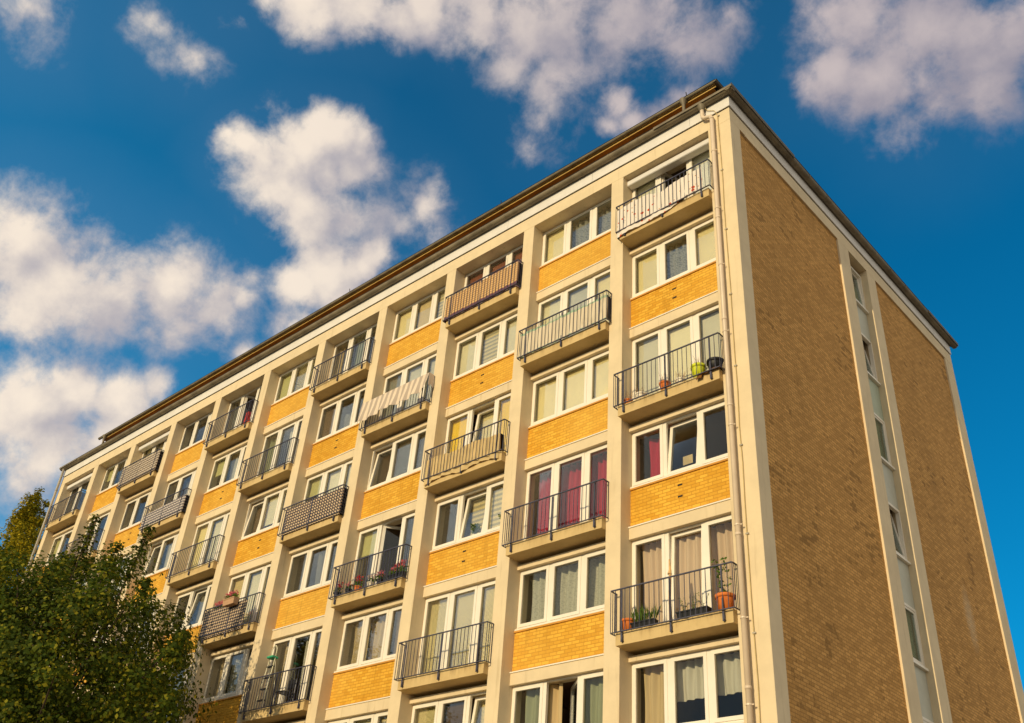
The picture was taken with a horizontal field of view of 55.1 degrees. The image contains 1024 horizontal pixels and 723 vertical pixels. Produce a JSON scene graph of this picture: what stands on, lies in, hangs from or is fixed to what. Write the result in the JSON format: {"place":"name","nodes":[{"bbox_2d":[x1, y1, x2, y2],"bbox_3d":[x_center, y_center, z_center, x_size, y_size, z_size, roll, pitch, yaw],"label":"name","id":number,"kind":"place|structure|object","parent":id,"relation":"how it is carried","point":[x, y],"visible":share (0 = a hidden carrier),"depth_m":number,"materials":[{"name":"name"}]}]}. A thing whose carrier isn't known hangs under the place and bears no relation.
{"place":"outdoors","nodes":[
{"label":"outdoors","id":0,"kind":"place"},
{"bbox_2d":[0,0,1023,690],"label":"sky","id":1,"kind":"structure","parent":0,"point":[184,184],"materials":[{"name":"blue"}]},
{"bbox_2d":[667,559,671,619],"bbox_3d":[3.205,4.633,19.902,0.092,1.321,0.092,18,-36,-19],"label":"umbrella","id":2,"kind":"object","parent":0,"point":[669,573],"visible":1,"depth_m":20.07,"materials":[{"name":"brown wood"}]},
{"label":"ground","id":3,"kind":"structure","parent":0,"visible":0},
{"bbox_2d":[0,487,49,606],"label":"poplar tree","id":4,"kind":"object","parent":3,"relation":"on","point":[30,535],"visible":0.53,"depth_m":59.67,"materials":[{"name":"green plant"}]},
{"bbox_2d":[0,514,217,722],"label":"maple tree","id":5,"kind":"object","parent":3,"relation":"on","point":[35,687],"visible":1,"depth_m":25.24,"materials":[{"name":"green plant"}]},
{"bbox_2d":[22,79,1023,722],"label":"apartment building","id":6,"kind":"structure","parent":3,"relation":"on","point":[816,427],"depth_m":26.18,"materials":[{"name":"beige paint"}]},
{"bbox_2d":[44,530,72,566],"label":"window","id":7,"kind":"structure","parent":6,"relation":"in","point":[59,545],"depth_m":45.43,"materials":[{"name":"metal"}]},
{"bbox_2d":[63,484,88,515],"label":"window","id":8,"kind":"structure","parent":6,"relation":"in","point":[80,488],"depth_m":46.76,"materials":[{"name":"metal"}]},
{"bbox_2d":[80,512,109,551],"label":"window","id":9,"kind":"structure","parent":6,"relation":"in","point":[107,514],"depth_m":43.13,"materials":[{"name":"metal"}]},
{"bbox_2d":[97,458,127,494],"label":"window","id":10,"kind":"structure","parent":6,"relation":"in","point":[112,474],"depth_m":44.85,"materials":[{"name":"plastic"}]},
{"bbox_2d":[116,491,151,533],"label":"window","id":11,"kind":"structure","parent":6,"relation":"in","point":[137,500],"depth_m":41.23,"materials":[{"name":"plastic"}]},
{"bbox_2d":[117,450,162,488],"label":"privacy screen","id":12,"kind":"object","parent":6,"relation":"attached to","point":[139,467],"visible":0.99,"depth_m":41.28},
{"bbox_2d":[142,440,166,458],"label":"window","id":13,"kind":"structure","parent":6,"relation":"in","point":[162,446],"depth_m":42.88,"materials":[{"name":"plastic"}]},
{"bbox_2d":[142,533,178,576],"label":"window","id":14,"kind":"structure","parent":6,"relation":"in","point":[164,542],"depth_m":37.70,"materials":[{"name":"plastic"}]},
{"bbox_2d":[139,494,188,530],"bbox_3d":[-13.457,5.866,37.939,3.036,0.720,0.198,-24,-43,36],"label":"privacy screen","id":15,"kind":"object","parent":6,"relation":"attached to","point":[164,511],"visible":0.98,"depth_m":37.65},
{"bbox_2d":[163,540,173,567],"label":"curtain","id":16,"kind":"object","parent":6,"relation":"hanging from","point":[168,552],"visible":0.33,"depth_m":37.83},
{"bbox_2d":[147,664,191,722],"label":"window","id":17,"kind":"structure","parent":6,"relation":"in","point":[191,664],"depth_m":32.35,"materials":[{"name":"plastic"}]},
{"bbox_2d":[163,470,196,505],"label":"window","id":18,"kind":"structure","parent":6,"relation":"in","point":[193,473],"depth_m":39.33,"materials":[{"name":"plastic"}]},
{"bbox_2d":[171,584,211,632],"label":"window","id":19,"kind":"structure","parent":6,"relation":"in","point":[204,599],"depth_m":34.25,"materials":[{"name":"plastic"}]},
{"bbox_2d":[177,412,212,453],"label":"window","id":20,"kind":"structure","parent":6,"relation":"in","point":[208,416],"depth_m":40.72,"materials":[{"name":"plastic"}]},
{"bbox_2d":[186,512,229,570],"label":"window","id":21,"kind":"structure","parent":6,"relation":"in","point":[220,526],"depth_m":35.74,"materials":[{"name":"plastic"}]},
{"bbox_2d":[215,658,227,695],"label":"curtain","id":22,"kind":"object","parent":6,"relation":"hanging from","point":[222,666],"visible":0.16,"depth_m":31.32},
{"bbox_2d":[198,599,247,641],"bbox_3d":[-9.118,8.236,31.177,2.429,0.940,0.190,-24,-43,36],"label":"privacy screen","id":23,"kind":"object","parent":6,"relation":"attached to","point":[224,620],"visible":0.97,"depth_m":31.09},
{"bbox_2d":[204,445,246,493],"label":"window","id":24,"kind":"structure","parent":6,"relation":"in","point":[222,468],"depth_m":37.30,"materials":[{"name":"plastic"}]},
{"bbox_2d":[199,647,252,703],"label":"window","id":25,"kind":"structure","parent":6,"relation":"in","point":[242,674],"depth_m":30.52,"materials":[{"name":"plastic"}]},
{"bbox_2d":[222,590,238,607],"bbox_3d":[-8.876,7.491,31.075,0.703,0.470,0.224,-24,-43,36],"label":"planter box","id":26,"kind":"object","parent":6,"relation":"attached to","point":[229,600],"visible":1,"depth_m":30.96,"materials":[{"name":"beige plastic"}]},
{"bbox_2d":[228,454,239,480],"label":"curtain","id":27,"kind":"object","parent":6,"relation":"hanging from","point":[235,459],"visible":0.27,"depth_m":37.42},
{"bbox_2d":[230,402,240,430],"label":"curtain","id":28,"kind":"object","parent":6,"relation":"hanging from","point":[237,405],"visible":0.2,"depth_m":39.41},
{"bbox_2d":[226,651,250,693],"bbox_3d":[-8.552,9.836,30.652,0.862,1.425,0.126,-24,-43,36],"label":"curtain","id":29,"kind":"object","parent":6,"relation":"hanging from","point":[236,667],"visible":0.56,"depth_m":30.81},
{"bbox_2d":[222,386,261,434],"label":"window","id":30,"kind":"structure","parent":6,"relation":"in","point":[243,398],"depth_m":38.80,"materials":[{"name":"plastic"}]},
{"bbox_2d":[228,564,270,624],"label":"window","id":31,"kind":"structure","parent":6,"relation":"in","point":[258,581],"depth_m":32.17,"materials":[{"name":"plastic"}]},
{"bbox_2d":[239,487,287,540],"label":"window","id":32,"kind":"structure","parent":6,"relation":"in","point":[267,514],"depth_m":33.81,"materials":[{"name":"plastic"}]},
{"bbox_2d":[254,645,277,708],"bbox_3d":[-7.025,9.206,28.493,0.384,1.914,0.450,-24,-43,36],"label":"step ladder","id":33,"kind":"object","parent":6,"relation":"on","point":[271,657],"visible":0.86,"depth_m":28.51,"materials":[{"name":"metal"}]},
{"bbox_2d":[265,436,276,472],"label":"curtain","id":34,"kind":"object","parent":6,"relation":"hanging from","point":[273,442],"visible":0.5,"depth_m":35.93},
{"bbox_2d":[256,418,302,476],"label":"window","id":35,"kind":"structure","parent":6,"relation":"in","point":[280,432],"depth_m":35.16,"materials":[{"name":"plastic"}]},
{"bbox_2d":[273,679,296,704],"bbox_3d":[-6.413,9.373,27.723,0.400,0.861,0.402,-24,-43,36],"label":"folding chair","id":36,"kind":"object","parent":6,"relation":"on","point":[291,685],"visible":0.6,"depth_m":27.76,"materials":[{"name":"black plastic"}]},
{"bbox_2d":[275,641,296,703],"bbox_3d":[-6.680,9.308,28.927,0.548,2.175,0.125,-24,-43,36],"label":"curtain","id":37,"kind":"object","parent":6,"relation":"hanging from","point":[286,652],"visible":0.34,"depth_m":29.16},
{"bbox_2d":[261,628,321,706],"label":"window","id":38,"kind":"structure","parent":6,"relation":"in","point":[313,634],"depth_m":28.48,"materials":[{"name":"plastic"}]},
{"bbox_2d":[272,356,315,404],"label":"window","id":39,"kind":"structure","parent":6,"relation":"in","point":[288,384],"depth_m":36.89,"materials":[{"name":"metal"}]},
{"bbox_2d":[298,636,314,697],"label":"curtain","id":40,"kind":"object","parent":6,"relation":"hanging from","point":[306,648],"visible":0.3,"depth_m":28.58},
{"bbox_2d":[281,539,337,598],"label":"window","id":41,"kind":"structure","parent":6,"relation":"in","point":[325,571],"depth_m":30.11,"materials":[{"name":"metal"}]},
{"bbox_2d":[281,487,347,535],"bbox_3d":[-6.164,4.702,30.534,2.854,0.900,0.190,-24,-43,36],"label":"privacy screen","id":42,"kind":"object","parent":6,"relation":"attached to","point":[314,511],"visible":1,"depth_m":30.35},
{"bbox_2d":[309,632,321,698],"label":"curtain","id":43,"kind":"object","parent":6,"relation":"hanging from","point":[316,658],"visible":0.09,"depth_m":28.33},
{"bbox_2d":[315,549,325,584],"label":"curtain","id":44,"kind":"object","parent":6,"relation":"hanging from","point":[321,557],"visible":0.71,"depth_m":30.35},
{"bbox_2d":[304,460,352,502],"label":"window","id":45,"kind":"structure","parent":6,"relation":"in","point":[338,478],"depth_m":31.93,"materials":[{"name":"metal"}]},
{"bbox_2d":[313,387,365,443],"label":"window","id":46,"kind":"structure","parent":6,"relation":"in","point":[332,417],"depth_m":33.48,"materials":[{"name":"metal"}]},
{"bbox_2d":[336,345,345,376],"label":"curtain","id":47,"kind":"object","parent":6,"relation":"hanging from","point":[343,355],"visible":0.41,"depth_m":35.53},
{"bbox_2d":[340,412,356,428],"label":"curtain","id":48,"kind":"object","parent":6,"relation":"hanging from","point":[345,420],"visible":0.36,"depth_m":33.33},
{"bbox_2d":[328,324,376,380],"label":"window","id":49,"kind":"structure","parent":6,"relation":"in","point":[369,330],"depth_m":34.76,"materials":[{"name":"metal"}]},
{"bbox_2d":[328,711,387,722],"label":"window","id":50,"kind":"structure","parent":6,"relation":"in","point":[375,717],"depth_m":25.28,"materials":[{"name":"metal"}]},
{"bbox_2d":[353,575,363,590],"bbox_3d":[-4.267,6.188,27.337,0.302,0.496,0.240,-24,-43,36],"label":"flower pot","id":51,"kind":"object","parent":6,"relation":"on","point":[359,585],"visible":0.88,"depth_m":27.28,"materials":[{"name":"ceramic"}]},
{"bbox_2d":[353,336,365,367],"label":"curtain","id":52,"kind":"object","parent":6,"relation":"hanging from","point":[360,349],"visible":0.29,"depth_m":34.90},
{"bbox_2d":[351,619,371,663],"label":"curtain","id":53,"kind":"object","parent":6,"relation":"hanging from","point":[358,629],"visible":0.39,"depth_m":27.33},
{"bbox_2d":[334,605,401,672],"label":"window","id":54,"kind":"structure","parent":6,"relation":"in","point":[390,612],"depth_m":26.61,"materials":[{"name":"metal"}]},
{"bbox_2d":[367,615,385,659],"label":"curtain","id":55,"kind":"object","parent":6,"relation":"hanging from","point":[377,633],"visible":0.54,"depth_m":26.88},
{"bbox_2d":[374,570,384,584],"bbox_3d":[-3.595,5.912,26.774,0.312,0.419,0.237,-24,-43,36],"label":"flower pot","id":56,"kind":"object","parent":6,"relation":"on","point":[381,577],"visible":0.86,"depth_m":26.75,"materials":[{"name":"black plastic"}]},
{"bbox_2d":[351,512,414,588],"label":"window","id":57,"kind":"structure","parent":6,"relation":"in","point":[373,543],"depth_m":28.55,"materials":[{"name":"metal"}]},
{"bbox_2d":[365,428,425,491],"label":"window","id":58,"kind":"structure","parent":6,"relation":"in","point":[411,462],"depth_m":29.79,"materials":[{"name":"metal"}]},
{"bbox_2d":[357,372,434,422],"bbox_3d":[-3.636,1.167,30.159,3.125,0.818,0.394,-24,-43,36],"label":"striped cloth","id":59,"kind":"object","parent":6,"relation":"hanging from","point":[395,396],"visible":1,"depth_m":30.08,"materials":[{"name":"fabric"}]},
{"bbox_2d":[387,559,407,580],"bbox_3d":[-3.051,5.619,26.390,0.673,0.552,0.243,-24,-43,36],"label":"planter box","id":60,"kind":"object","parent":6,"relation":"on","point":[398,573],"visible":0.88,"depth_m":26.32,"materials":[{"name":"black plastic"}]},
{"bbox_2d":[393,611,401,653],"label":"curtain","id":61,"kind":"object","parent":6,"relation":"hanging from","point":[397,628],"visible":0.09,"depth_m":26.41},
{"bbox_2d":[378,353,436,421],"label":"window","id":62,"kind":"structure","parent":6,"relation":"in","point":[422,370],"depth_m":31.40,"materials":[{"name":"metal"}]},
{"bbox_2d":[402,518,413,570],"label":"curtain","id":63,"kind":"object","parent":6,"relation":"hanging from","point":[409,530],"visible":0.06,"depth_m":27.96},
{"bbox_2d":[391,286,445,343],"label":"window","id":64,"kind":"structure","parent":6,"relation":"in","point":[428,310],"depth_m":32.87,"materials":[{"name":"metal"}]},
{"bbox_2d":[411,692,485,722],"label":"window","id":65,"kind":"structure","parent":6,"relation":"in","point":[467,699],"depth_m":23.43,"materials":[{"name":"plastic"}]},
{"bbox_2d":[417,580,495,675],"bbox_3d":[-1.236,6.705,24.362,2.926,2.243,0.213,-24,-43,36],"label":"window","id":66,"kind":"structure","parent":6,"relation":"in","point":[478,589],"depth_m":24.64,"materials":[{"name":"plastic"}]},
{"bbox_2d":[424,433,503,484],"bbox_3d":[-1.321,2.677,26.594,2.793,0.810,0.231,-24,-43,36],"label":"privacy screen","id":67,"kind":"object","parent":6,"relation":"attached to","point":[467,456],"visible":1,"depth_m":26.47,"materials":[{"name":"beige fabric"}]},
{"bbox_2d":[430,480,503,551],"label":"window","id":68,"kind":"structure","parent":6,"relation":"in","point":[485,511],"depth_m":26.26,"materials":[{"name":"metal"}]},
{"bbox_2d":[469,523,481,534],"bbox_3d":[-0.987,4.470,25.917,0.277,0.474,0.304,-24,-43,36],"label":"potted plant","id":69,"kind":"object","parent":6,"relation":"on","point":[475,528],"visible":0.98,"depth_m":25.96,"materials":[{"name":"green plant"}]},
{"bbox_2d":[444,393,510,453],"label":"window","id":70,"kind":"structure","parent":6,"relation":"in","point":[464,426],"depth_m":28.08,"materials":[{"name":"plastic"}]},
{"bbox_2d":[444,262,521,322],"bbox_3d":[-0.908,-2.061,29.756,3.036,0.890,0.196,-24,-43,36],"label":"privacy screen","id":71,"kind":"object","parent":6,"relation":"on","point":[504,278],"visible":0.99,"depth_m":29.61,"materials":[{"name":"fabric"}]},
{"bbox_2d":[451,314,516,380],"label":"window","id":72,"kind":"structure","parent":6,"relation":"in","point":[494,341],"depth_m":29.37,"materials":[{"name":"plastic"}]},
{"bbox_2d":[462,245,522,312],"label":"window","id":73,"kind":"structure","parent":6,"relation":"in","point":[486,269],"depth_m":31.08,"materials":[{"name":"plastic"}]},
{"bbox_2d":[525,688,539,722],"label":"curtain","id":74,"kind":"object","parent":6,"relation":"hanging from","point":[532,706],"visible":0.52,"depth_m":22.02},
{"bbox_2d":[548,683,562,722],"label":"curtain","id":75,"kind":"object","parent":6,"relation":"hanging from","point":[555,696],"visible":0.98,"depth_m":21.60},
{"bbox_2d":[510,671,602,722],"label":"window","id":76,"kind":"structure","parent":6,"relation":"in","point":[579,683],"depth_m":21.47,"materials":[{"name":"plastic"}]},
{"bbox_2d":[515,549,604,630],"bbox_3d":[1.238,5.251,22.605,2.926,1.493,0.140,-24,-43,36],"label":"window","id":77,"kind":"structure","parent":6,"relation":"in","point":[583,560],"depth_m":22.67,"materials":[{"name":"plastic"}]},
{"bbox_2d":[519,295,610,358],"bbox_3d":[1.379,-0.886,26.244,3.006,0.790,0.217,-24,-43,36],"label":"privacy screen","id":78,"kind":"object","parent":6,"relation":"on","point":[580,325],"visible":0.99,"depth_m":26.13,"materials":[{"name":"white fabric"}]},
{"bbox_2d":[523,444,606,539],"bbox_3d":[1.400,3.302,23.917,2.926,2.243,0.140,-24,-43,36],"label":"window","id":79,"kind":"structure","parent":6,"relation":"in","point":[586,456],"depth_m":24.21,"materials":[{"name":"plastic"}]},
{"bbox_2d":[531,556,604,620],"bbox_3d":[1.489,5.336,22.726,2.796,1.425,0.133,-24,-43,36],"label":"curtain","id":80,"kind":"object","parent":6,"relation":"hanging from","point":[566,587],"visible":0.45,"depth_m":22.89,"materials":[{"name":"fabric"}]},
{"bbox_2d":[530,350,608,426],"bbox_3d":[1.641,0.716,25.691,2.926,1.493,0.211,-24,-43,36],"label":"window","id":81,"kind":"structure","parent":6,"relation":"in","point":[580,383],"depth_m":25.83,"materials":[{"name":"plastic"}]},
{"bbox_2d":[537,453,606,535],"bbox_3d":[1.676,3.421,24.084,2.737,2.175,0.133,-24,-43,36],"label":"curtain","id":82,"kind":"object","parent":6,"relation":"hanging from","point":[570,478],"visible":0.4,"depth_m":24.37,"materials":[{"name":"fabric"}]},
{"bbox_2d":[536,269,609,350],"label":"window","id":83,"kind":"structure","parent":6,"relation":"in","point":[603,284],"depth_m":27.53,"materials":[{"name":"plastic"}]},
{"bbox_2d":[540,197,610,266],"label":"window","id":84,"kind":"structure","parent":6,"relation":"in","point":[559,243],"depth_m":29.12,"materials":[{"name":"plastic"}]},
{"bbox_2d":[571,204,610,248],"bbox_3d":[2.509,-3.865,28.599,2.065,1.340,0.133,-24,-43,36],"label":"curtain","id":85,"kind":"object","parent":6,"relation":"hanging from","point":[586,229],"visible":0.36,"depth_m":28.91,"materials":[{"name":"grey fabric"}]},
{"bbox_2d":[585,677,602,722],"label":"curtain","id":86,"kind":"object","parent":6,"relation":"hanging from","point":[593,700],"visible":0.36,"depth_m":20.92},
{"bbox_2d":[622,617,635,631],"bbox_3d":[2.411,5.450,20.312,0.324,0.312,0.319,-24,-43,36],"label":"flower pot","id":87,"kind":"object","parent":6,"relation":"on","point":[627,623],"visible":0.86,"depth_m":20.22,"materials":[{"name":"ceramic"}]},
{"bbox_2d":[630,601,661,627],"bbox_3d":[2.716,5.237,20.131,0.806,0.504,0.322,-24,-43,36],"label":"planter box","id":88,"kind":"object","parent":6,"relation":"on","point":[641,620],"visible":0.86,"depth_m":20.06,"materials":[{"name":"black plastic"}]},
{"bbox_2d":[644,665,664,722],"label":"curtain","id":89,"kind":"object","parent":6,"relation":"hanging from","point":[654,691],"visible":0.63,"depth_m":19.97,"materials":[{"name":"fabric"}]},
{"bbox_2d":[649,436,668,477],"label":"curtain","id":90,"kind":"object","parent":6,"relation":"hanging from","point":[654,445],"visible":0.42,"depth_m":23.04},
{"bbox_2d":[617,167,702,241],"bbox_3d":[3.847,-4.174,25.842,0.202,1.023,2.710,31,-42,-33],"label":"bed sheet","id":91,"kind":"object","parent":6,"relation":"hanging from","point":[657,203],"visible":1,"depth_m":25.86,"materials":[{"name":"fabric"}]},
{"bbox_2d":[659,374,670,389],"bbox_3d":[3.562,0.492,22.851,0.289,0.504,0.297,-8,-36,19],"label":"flower pot","id":92,"kind":"object","parent":6,"relation":"on","point":[662,382],"visible":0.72,"depth_m":22.74,"materials":[{"name":"ceramic"}]},
{"bbox_2d":[632,151,711,201],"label":"window","id":93,"kind":"structure","parent":6,"relation":"in","point":[691,162],"depth_m":26.78,"materials":[{"name":"plastic"}]},
{"bbox_2d":[631,218,715,298],"bbox_3d":[4.253,-2.649,25.306,2.795,1.493,0.211,-24,-43,36],"label":"window","id":94,"kind":"structure","parent":6,"relation":"in","point":[652,271],"depth_m":25.39,"materials":[{"name":"plastic"}]},
{"bbox_2d":[666,240,687,278],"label":"curtain","id":95,"kind":"object","parent":6,"relation":"hanging from","point":[673,262],"visible":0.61,"depth_m":25.64,"materials":[{"name":"grey fabric"}]},
{"bbox_2d":[632,304,721,400],"bbox_3d":[4.036,-0.046,23.553,2.795,2.243,0.211,-24,-43,36],"label":"window","id":96,"kind":"structure","parent":6,"relation":"in","point":[691,332],"depth_m":23.90,"materials":[{"name":"plastic"}]},
{"bbox_2d":[630,401,727,488],"bbox_3d":[3.903,1.922,22.266,2.795,1.493,0.297,-24,-43,36],"label":"window","id":97,"kind":"structure","parent":6,"relation":"in","point":[666,456],"depth_m":22.36,"materials":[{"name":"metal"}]},
{"bbox_2d":[632,515,731,622],"bbox_3d":[3.667,4.512,20.497,2.795,2.243,0.241,-24,-43,36],"label":"window","id":98,"kind":"structure","parent":6,"relation":"in","point":[668,545],"depth_m":20.77,"materials":[{"name":"plastic"}]},
{"bbox_2d":[683,454,692,465],"bbox_3d":[3.976,2.222,22.185,0.260,0.220,0.006,-24,-43,36],"label":"paper note","id":99,"kind":"object","parent":6,"relation":"attached to","point":[688,459],"visible":1,"depth_m":22.18,"materials":[{"name":"beige paper"}]},
{"bbox_2d":[632,644,743,722],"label":"window","id":100,"kind":"structure","parent":6,"relation":"in","point":[709,656],"depth_m":19.24,"materials":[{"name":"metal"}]},
{"bbox_2d":[643,521,736,623],"bbox_3d":[3.862,4.584,20.605,2.724,2.175,0.134,-24,-43,36],"label":"curtain","id":101,"kind":"object","parent":6,"relation":"hanging from","point":[688,553],"visible":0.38,"depth_m":20.84,"materials":[{"name":"fabric"}]},
{"bbox_2d":[676,657,704,701],"bbox_3d":[3.571,6.340,19.550,0.796,0.783,0.131,-24,-43,36],"label":"curtain","id":102,"kind":"object","parent":6,"relation":"hanging from","point":[690,679],"visible":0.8,"depth_m":19.56,"materials":[{"name":"fabric"}]},
{"bbox_2d":[675,592,711,619],"bbox_3d":[3.582,4.833,19.419,0.744,0.499,0.243,-24,-43,36],"label":"planter box","id":103,"kind":"object","parent":6,"relation":"on","point":[680,614],"visible":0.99,"depth_m":19.33,"materials":[{"name":"black plastic"}]},
{"bbox_2d":[690,357,706,377],"bbox_3d":[4.234,0.167,22.318,0.370,0.542,0.398,-24,-43,36],"label":"flower pot","id":104,"kind":"object","parent":6,"relation":"on","point":[701,367],"visible":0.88,"depth_m":22.20,"materials":[{"name":"plastic"}]},
{"bbox_2d":[706,357,723,370],"bbox_3d":[4.567,0.127,22.000,0.410,0.300,0.404,-24,-43,36],"label":"flower pot","id":105,"kind":"object","parent":6,"relation":"on","point":[716,360],"visible":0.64,"depth_m":21.90,"materials":[{"name":"black plastic"}]},
{"bbox_2d":[711,557,735,609],"bbox_3d":[4.109,4.343,19.161,0.467,1.095,0.517,-24,-43,36],"label":"flower pot","id":106,"kind":"object","parent":6,"relation":"on","point":[725,597],"visible":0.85,"depth_m":18.93,"materials":[{"name":"ceramic"}]},
{"bbox_2d":[716,652,741,695],"bbox_3d":[4.327,6.001,18.953,0.972,0.783,0.130,-24,-43,36],"label":"curtain","id":107,"kind":"object","parent":6,"relation":"hanging from","point":[728,665],"visible":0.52,"depth_m":19.04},
{"bbox_2d":[851,267,868,314],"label":"stair window","id":108,"kind":"structure","parent":6,"relation":"in","point":[859,294],"depth_m":29.95,"materials":[{"name":"white glass"}]},
{"bbox_2d":[861,332,880,386],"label":"stair window","id":109,"kind":"structure","parent":6,"relation":"in","point":[873,376],"depth_m":28.53,"materials":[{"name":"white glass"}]},
{"bbox_2d":[874,413,894,470],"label":"stair window","id":110,"kind":"structure","parent":6,"relation":"in","point":[887,462],"depth_m":27.01,"materials":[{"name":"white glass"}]},
{"bbox_2d":[888,502,910,564],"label":"stair window","id":111,"kind":"structure","parent":6,"relation":"in","point":[900,540],"depth_m":25.51,"materials":[{"name":"white plastic"}]},
{"bbox_2d":[904,602,928,671],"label":"stair window","id":112,"kind":"structure","parent":6,"relation":"in","point":[909,610],"depth_m":23.96,"materials":[{"name":"white plastic"}]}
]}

